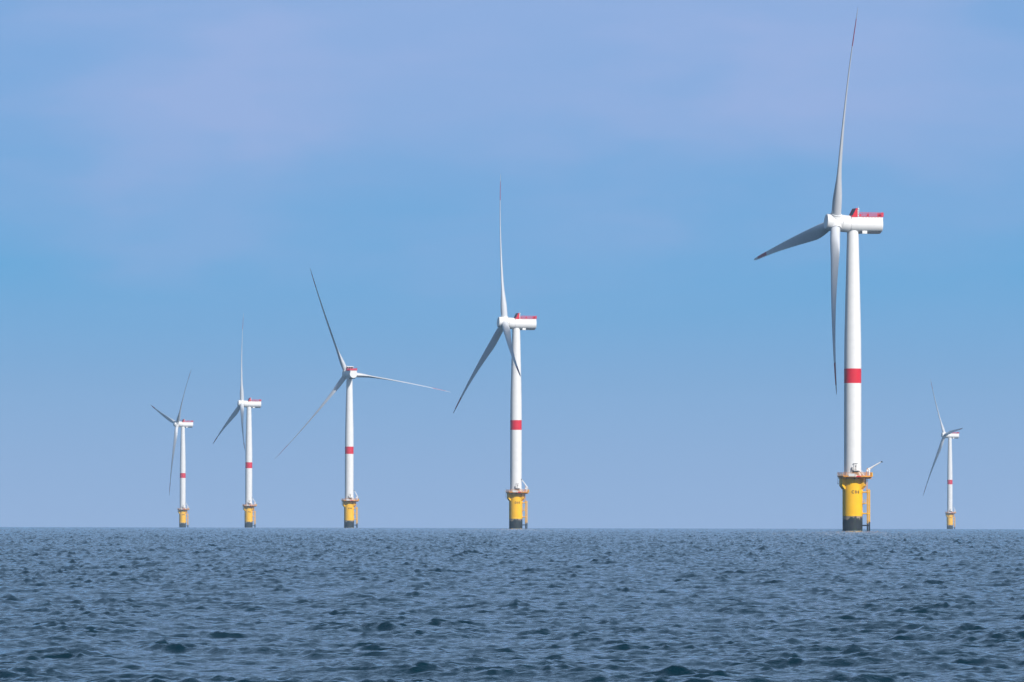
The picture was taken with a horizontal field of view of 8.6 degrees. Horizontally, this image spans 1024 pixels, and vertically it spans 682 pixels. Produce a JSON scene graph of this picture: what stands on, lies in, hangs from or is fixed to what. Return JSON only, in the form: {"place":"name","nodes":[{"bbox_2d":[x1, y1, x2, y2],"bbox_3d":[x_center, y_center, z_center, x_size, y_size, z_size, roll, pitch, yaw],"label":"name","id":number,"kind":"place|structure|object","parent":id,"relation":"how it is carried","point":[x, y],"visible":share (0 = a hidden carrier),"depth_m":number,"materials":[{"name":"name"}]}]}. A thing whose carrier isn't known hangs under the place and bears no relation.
{"place":"outdoors","nodes":[
{"label":"outdoors","id":0,"kind":"place"},
{"bbox_2d":[0,527,1023,681],"bbox_3d":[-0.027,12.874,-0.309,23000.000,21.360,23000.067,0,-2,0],"label":"sea","id":1,"kind":"structure","parent":0,"point":[160,604],"depth_m":224.55,"materials":[{"name":"blue liquid"}]},
{"bbox_2d":[151,371,192,526],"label":"wind turbine","id":2,"kind":"object","parent":1,"relation":"in","point":[182,511],"visible":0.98,"depth_m":7479.73,"materials":[{"name":"paint"}]},
{"bbox_2d":[213,313,260,527],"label":"wind turbine","id":3,"kind":"object","parent":1,"relation":"in","point":[248,508],"visible":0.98,"depth_m":6253.79,"materials":[{"name":"paint"}]},
{"bbox_2d":[282,269,447,527],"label":"wind turbine","id":4,"kind":"object","parent":1,"relation":"in","point":[349,373],"visible":0.98,"depth_m":5027.53,"materials":[{"name":"paint"}]},
{"bbox_2d":[453,174,536,528],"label":"wind turbine","id":5,"kind":"object","parent":1,"relation":"in","point":[515,492],"visible":0.99,"depth_m":3764.97,"materials":[{"name":"paint"}]},
{"bbox_2d":[754,9,883,530],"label":"wind turbine","id":6,"kind":"object","parent":1,"relation":"in","point":[853,224],"visible":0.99,"depth_m":2513.78,"materials":[{"name":"metal"}]},
{"bbox_2d":[923,379,962,528],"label":"wind turbine","id":7,"kind":"object","parent":1,"relation":"in","point":[950,436],"visible":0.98,"depth_m":8223.44,"materials":[{"name":"paint"}]},
{"bbox_2d":[0,0,1023,528],"label":"sky","id":8,"kind":"structure","parent":0,"point":[172,171],"materials":[{"name":"blue"}]}
]}

